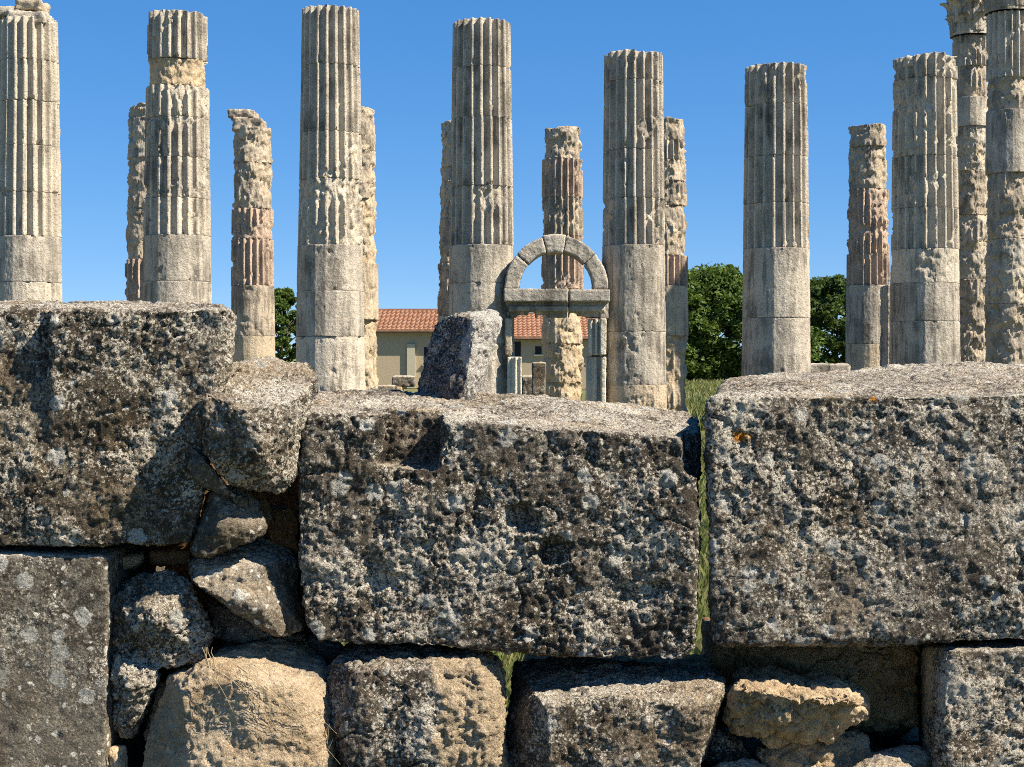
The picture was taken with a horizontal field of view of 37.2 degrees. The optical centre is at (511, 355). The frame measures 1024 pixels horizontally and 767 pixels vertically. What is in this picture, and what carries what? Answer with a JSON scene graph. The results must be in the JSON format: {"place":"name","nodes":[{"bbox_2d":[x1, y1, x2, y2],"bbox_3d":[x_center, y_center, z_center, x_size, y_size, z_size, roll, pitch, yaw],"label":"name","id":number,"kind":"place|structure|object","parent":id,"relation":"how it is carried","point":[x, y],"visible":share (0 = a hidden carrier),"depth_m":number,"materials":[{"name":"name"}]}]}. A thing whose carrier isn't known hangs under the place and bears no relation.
{"place":"outdoors","nodes":[
{"label":"outdoors","id":0,"kind":"place"},
{"bbox_2d":[0,0,61,301],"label":"column","id":1,"kind":"structure","parent":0,"point":[30,224],"depth_m":24.62,"materials":[{"name":"stone"}]},
{"bbox_2d":[125,102,146,300],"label":"column","id":2,"kind":"structure","parent":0,"point":[137,189],"depth_m":35.82,"materials":[{"name":"stone"}]},
{"bbox_2d":[227,109,274,361],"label":"column","id":3,"kind":"structure","parent":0,"point":[252,275],"depth_m":35.82,"materials":[{"name":"stone"}]},
{"bbox_2d":[359,106,378,389],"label":"column","id":4,"kind":"structure","parent":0,"point":[368,202],"depth_m":35.90,"materials":[{"name":"stone"}]},
{"bbox_2d":[378,385,395,389],"bbox_3d":[-3.264,1.239,39.249,0.490,0.988,0.536,0,0,0],"label":"fallen block","id":5,"kind":"object","parent":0,"point":[387,387],"depth_m":39.00,"materials":[{"name":"grey stone"}]},
{"bbox_2d":[375,309,438,387],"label":"house","id":6,"kind":"structure","parent":0,"point":[403,336],"depth_m":80.00,"materials":[{"name":"paint"}]},
{"bbox_2d":[437,120,451,322],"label":"column","id":7,"kind":"structure","parent":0,"point":[444,243],"depth_m":35.92,"materials":[{"name":"grey stone"}]},
{"bbox_2d":[0,0,988,357],"label":"sky","id":8,"kind":"structure","parent":0,"point":[848,49],"materials":[{"name":"blue"}]},
{"bbox_2d":[283,358,708,671],"bbox_3d":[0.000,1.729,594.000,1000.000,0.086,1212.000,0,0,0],"label":"ground","id":9,"kind":"structure","parent":0,"point":[582,397],"depth_m":66.39,"materials":[{"name":"green plant"}]},
{"bbox_2d":[142,9,211,303],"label":"column","id":10,"kind":"structure","parent":9,"relation":"on","point":[177,238],"depth_m":24.60,"materials":[{"name":"grey stone"}]},
{"bbox_2d":[274,286,296,361],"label":"tree","id":11,"kind":"object","parent":9,"relation":"on","point":[285,299],"visible":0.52,"depth_m":91.38,"materials":[{"name":"green plant"}]},
{"bbox_2d":[296,4,364,397],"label":"column","id":12,"kind":"structure","parent":9,"relation":"on","point":[330,344],"depth_m":24.60,"materials":[{"name":"grey stone"}]},
{"bbox_2d":[449,17,514,394],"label":"column","id":13,"kind":"structure","parent":9,"relation":"on","point":[481,237],"depth_m":24.60,"materials":[{"name":"grey stone"}]},
{"bbox_2d":[522,375,531,394],"bbox_3d":[0.302,1.048,29.199,0.269,1.363,0.440,0,0,0],"label":"fallen block","id":14,"kind":"object","parent":9,"relation":"on","point":[526,384],"depth_m":29.00,"materials":[{"name":"grey stone"}]},
{"bbox_2d":[339,378,723,723],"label":"grass","id":15,"kind":"structure","parent":9,"relation":"on","point":[698,394],"depth_m":13.29,"materials":[{"name":"green plant"}]},
{"bbox_2d":[531,362,545,395],"bbox_3d":[0.486,0.921,27.652,0.277,1.635,0.331,0,0,0],"label":"standing slab","id":16,"kind":"object","parent":9,"relation":"on","point":[538,386],"depth_m":27.50,"materials":[{"name":"grey stone"}]},
{"bbox_2d":[504,234,609,401],"bbox_3d":[0.720,-0.152,24.634,1.710,3.642,0.657,0,0,0],"label":"arched doorway","id":17,"kind":"structure","parent":9,"relation":"on","point":[594,301],"depth_m":24.45,"materials":[{"name":"grey stone"}]},
{"bbox_2d":[601,49,666,409],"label":"column","id":18,"kind":"structure","parent":9,"relation":"on","point":[633,253],"depth_m":24.60,"materials":[{"name":"grey stone"}]},
{"bbox_2d":[664,116,688,411],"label":"column","id":19,"kind":"structure","parent":9,"relation":"on","point":[676,275],"depth_m":35.79,"materials":[{"name":"stone"}]},
{"bbox_2d":[685,263,826,381],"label":"tree","id":20,"kind":"object","parent":9,"relation":"on","point":[714,292],"visible":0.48,"depth_m":97.21,"materials":[{"name":"green plant"}]},
{"bbox_2d":[741,62,810,375],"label":"column","id":21,"kind":"structure","parent":9,"relation":"on","point":[776,302],"depth_m":24.58,"materials":[{"name":"grey stone"}]},
{"bbox_2d":[702,727,884,766],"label":"foundation block","id":22,"kind":"structure","parent":9,"relation":"on","point":[752,743],"depth_m":4.27,"materials":[{"name":"grey stone"}]},
{"bbox_2d":[505,656,725,766],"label":"rubble stone","id":23,"kind":"object","parent":22,"relation":"on","point":[569,711],"visible":0.99,"depth_m":3.62,"materials":[{"name":"stone"}]},
{"bbox_2d":[297,387,702,659],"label":"wall block","id":24,"kind":"structure","parent":23,"relation":"on","point":[537,525],"depth_m":3.71,"materials":[{"name":"stone"}]},
{"bbox_2d":[417,309,501,400],"bbox_3d":[-0.152,0.015,4.391,0.192,0.301,0.221,0,0,-39],"label":"leaning block","id":25,"kind":"object","parent":24,"relation":"on","point":[460,347],"depth_m":4.33,"materials":[{"name":"stone"}]},
{"bbox_2d":[523,653,723,728],"bbox_3d":[0.320,1.130,4.494,0.594,0.482,0.334,0,0,0],"label":"backing stone","id":26,"kind":"object","parent":22,"relation":"on","point":[699,660],"visible":0.09,"depth_m":4.50,"materials":[{"name":"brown stone"}]},
{"bbox_2d":[704,725,749,765],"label":"rubble stone","id":27,"kind":"object","parent":22,"relation":"on","point":[724,745],"visible":0.63,"depth_m":3.80,"materials":[{"name":"stone"}]},
{"bbox_2d":[708,758,765,766],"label":"rubble stone","id":28,"kind":"object","parent":22,"relation":"on","point":[744,762],"visible":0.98,"depth_m":3.68,"materials":[{"name":"stone"}]},
{"bbox_2d":[700,617,919,745],"bbox_3d":[0.941,1.101,4.610,0.731,0.612,0.330,0,0,0],"label":"backing stone","id":29,"kind":"object","parent":22,"relation":"on","point":[707,641],"visible":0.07,"depth_m":4.55,"materials":[{"name":"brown stone"}]},
{"bbox_2d":[755,730,873,766],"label":"rubble stone","id":30,"kind":"object","parent":22,"relation":"on","point":[849,748],"visible":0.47,"depth_m":3.81,"materials":[{"name":"stone"}]},
{"bbox_2d":[810,274,846,363],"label":"tree","id":31,"kind":"object","parent":9,"relation":"on","point":[827,298],"visible":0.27,"depth_m":101.36,"materials":[{"name":"green plant"}]},
{"bbox_2d":[811,363,850,371],"bbox_3d":[6.282,0.937,30.352,0.862,1.599,0.742,0,0,0],"label":"fallen block","id":32,"kind":"object","parent":9,"relation":"on","point":[821,367],"depth_m":30.01,"materials":[{"name":"stone"}]},
{"bbox_2d":[845,123,889,370],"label":"column","id":33,"kind":"structure","parent":9,"relation":"on","point":[868,267],"depth_m":35.82,"materials":[{"name":"stone"}]},
{"bbox_2d":[879,285,889,366],"bbox_3d":[6.590,0.246,26.449,0.318,2.969,0.550,0,0,0],"label":"wall stub","id":34,"kind":"object","parent":9,"relation":"on","point":[884,321],"depth_m":26.34,"materials":[{"name":"grey stone"}]},
{"bbox_2d":[877,727,921,748],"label":"foundation block","id":35,"kind":"structure","parent":9,"relation":"on","point":[911,737],"depth_m":4.31,"materials":[{"name":"grey stone"}]},
{"bbox_2d":[708,643,921,735],"bbox_3d":[0.850,0.913,4.190,0.636,0.337,0.457,0,0,0],"label":"rubble stone","id":36,"kind":"object","parent":35,"relation":"on","point":[887,680],"visible":0.47,"depth_m":4.00,"materials":[{"name":"stone"}]},
{"bbox_2d":[722,665,870,748],"bbox_3d":[0.737,0.913,3.913,0.360,0.262,0.678,0,0,12],"label":"rubble stone","id":37,"kind":"object","parent":36,"relation":"on","point":[770,707],"visible":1,"depth_m":3.68,"materials":[{"name":"stone"}]},
{"bbox_2d":[918,638,1023,766],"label":"wall block","id":38,"kind":"structure","parent":35,"relation":"on","point":[977,711],"depth_m":3.70,"materials":[{"name":"stone"}]},
{"bbox_2d":[703,361,1023,647],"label":"wall block","id":39,"kind":"structure","parent":38,"relation":"on","point":[881,506],"depth_m":3.70,"materials":[{"name":"grey stone"}]},
{"bbox_2d":[920,645,939,752],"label":"rubble stone","id":40,"kind":"object","parent":38,"relation":"on","point":[927,685],"visible":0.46,"depth_m":3.83,"materials":[{"name":"stone"}]},
{"bbox_2d":[853,745,931,766],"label":"rubble stone","id":41,"kind":"object","parent":40,"relation":"on","point":[909,756],"visible":0.87,"depth_m":3.75,"materials":[{"name":"grey stone"}]},
{"bbox_2d":[889,51,960,364],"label":"column","id":42,"kind":"structure","parent":9,"relation":"on","point":[924,320],"depth_m":24.58,"materials":[{"name":"grey stone"}]},
{"bbox_3d":[-0.414,1.417,4.061,1.051,0.690,0.906,0,0,0],"label":"foundation block","id":43,"kind":"object","parent":9,"relation":"on","visible":0},
{"bbox_2d":[142,633,334,766],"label":"rubble stone","id":44,"kind":"object","parent":43,"relation":"on","point":[195,722],"visible":0.94,"depth_m":3.61,"materials":[{"name":"beige stone"}]},
{"bbox_2d":[143,679,165,740],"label":"rubble stone","id":45,"kind":"object","parent":44,"relation":"on","point":[159,693],"visible":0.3,"depth_m":3.80,"materials":[{"name":"beige stone"}]},
{"bbox_2d":[109,569,214,738],"bbox_3d":[-0.895,0.755,3.836,0.277,0.455,0.379,0,0,-13],"label":"rubble stone","id":46,"kind":"object","parent":44,"relation":"on","point":[160,619],"visible":0.9,"depth_m":3.71,"materials":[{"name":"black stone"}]},
{"bbox_2d":[123,548,145,569],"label":"rubble stone","id":47,"kind":"object","parent":46,"relation":"on","point":[134,559],"visible":0.51,"depth_m":3.84,"materials":[{"name":"stone"}]},
{"bbox_2d":[149,548,190,566],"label":"rubble stone","id":48,"kind":"object","parent":46,"relation":"on","point":[168,557],"visible":0.99,"depth_m":3.85,"materials":[{"name":"brown stone"}]},
{"bbox_2d":[208,603,271,643],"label":"rubble stone","id":49,"kind":"object","parent":44,"relation":"on","point":[228,625],"visible":0.92,"depth_m":3.84,"materials":[{"name":"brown stone"}]},
{"bbox_2d":[188,535,303,636],"bbox_3d":[-0.681,0.579,3.887,0.293,0.236,0.478,0,0,-9],"label":"rubble stone","id":50,"kind":"object","parent":44,"relation":"on","point":[256,582],"visible":0.88,"depth_m":3.72,"materials":[{"name":"grey stone"}]},
{"bbox_2d":[190,485,267,557],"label":"rubble stone","id":51,"kind":"object","parent":50,"relation":"on","point":[226,523],"visible":0.96,"depth_m":3.68,"materials":[{"name":"grey stone"}]},
{"bbox_2d":[188,443,248,506],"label":"rubble stone","id":52,"kind":"object","parent":51,"relation":"on","point":[205,475],"visible":0.98,"depth_m":3.65,"materials":[{"name":"grey stone"}]},
{"bbox_2d":[194,356,318,494],"bbox_3d":[-0.626,0.168,3.806,0.269,0.338,0.503,0,0,0],"label":"rubble stone","id":53,"kind":"object","parent":52,"relation":"on","point":[250,420],"visible":0.97,"depth_m":3.62,"materials":[{"name":"stone"}]},
{"bbox_2d":[250,490,273,526],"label":"rubble stone","id":54,"kind":"object","parent":51,"relation":"on","point":[262,498],"visible":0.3,"depth_m":3.82,"materials":[{"name":"brown stone"}]},
{"bbox_2d":[265,504,299,553],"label":"rubble stone","id":55,"kind":"object","parent":50,"relation":"on","point":[283,528],"visible":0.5,"depth_m":3.87,"materials":[{"name":"brown stone"}]},
{"bbox_2d":[199,647,339,763],"bbox_3d":[-0.572,0.831,3.582,0.333,0.283,0.032,0,0,2],"label":"dry weed","id":56,"kind":"object","parent":44,"relation":"on","point":[208,666],"visible":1,"depth_m":3.58,"materials":[{"name":"beige plant"}]},
{"bbox_2d":[161,463,315,680],"bbox_3d":[-0.933,0.808,4.469,0.811,1.122,0.334,0,0,0],"label":"backing stone","id":57,"kind":"object","parent":43,"relation":"on","point":[289,497],"depth_m":4.32,"materials":[{"name":"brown stone"}]},
{"bbox_2d":[306,636,343,664],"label":"rubble stone","id":58,"kind":"object","parent":43,"relation":"on","point":[329,651],"visible":0.16,"depth_m":3.95,"materials":[{"name":"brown stone"}]},
{"bbox_2d":[326,642,509,766],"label":"rubble stone","id":59,"kind":"object","parent":43,"relation":"on","point":[408,704],"visible":0.87,"depth_m":3.63,"materials":[{"name":"stone"}]},
{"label":"fallen block","id":60,"kind":"object","parent":9,"relation":"on","visible":0},
{"bbox_2d":[392,375,415,386],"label":"fallen block","id":61,"kind":"object","parent":60,"relation":"on","point":[403,380],"depth_m":40.01,"materials":[{"name":"grey stone"}]},
{"bbox_2d":[514,313,600,388],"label":"house","id":62,"kind":"structure","parent":0,"point":[529,350],"depth_m":77.00,"materials":[{"name":"paint"}]},
{"bbox_2d":[514,341,520,356],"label":"doorway","id":63,"kind":"structure","parent":62,"relation":"in","point":[517,343],"depth_m":76.99,"materials":[{"name":"black"}]},
{"bbox_2d":[534,346,542,355],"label":"window","id":64,"kind":"structure","parent":62,"relation":"in","point":[538,349],"depth_m":76.99,"materials":[{"name":"black glass"}]},
{"bbox_2d":[541,126,583,400],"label":"column","id":65,"kind":"structure","parent":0,"point":[562,209],"depth_m":35.83,"materials":[{"name":"stone"}]},
{"bbox_2d":[940,0,987,361],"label":"column","id":66,"kind":"structure","parent":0,"point":[965,20],"depth_m":35.84,"materials":[{"name":"grey stone"}]},
{"bbox_2d":[982,0,1023,364],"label":"column","id":67,"kind":"structure","parent":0,"point":[1003,289],"depth_m":33.31,"materials":[{"name":"stone"}]},
{"bbox_3d":[-1.474,1.416,4.062,1.076,0.691,0.902,0,0,0],"label":"foundation block","id":68,"kind":"object","parent":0,"visible":0},
{"bbox_2d":[0,543,164,766],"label":"wall block","id":69,"kind":"structure","parent":68,"relation":"on","point":[56,630],"depth_m":3.68,"materials":[{"name":"grey stone"}]},
{"bbox_2d":[0,299,236,547],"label":"wall block","id":70,"kind":"structure","parent":69,"relation":"on","point":[99,431],"depth_m":3.67,"materials":[{"name":"grey stone"}]},
{"bbox_2d":[108,745,128,766],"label":"rubble stone","id":71,"kind":"object","parent":68,"relation":"on","point":[118,756],"visible":0.97,"depth_m":3.71,"materials":[{"name":"stone"}]}
]}

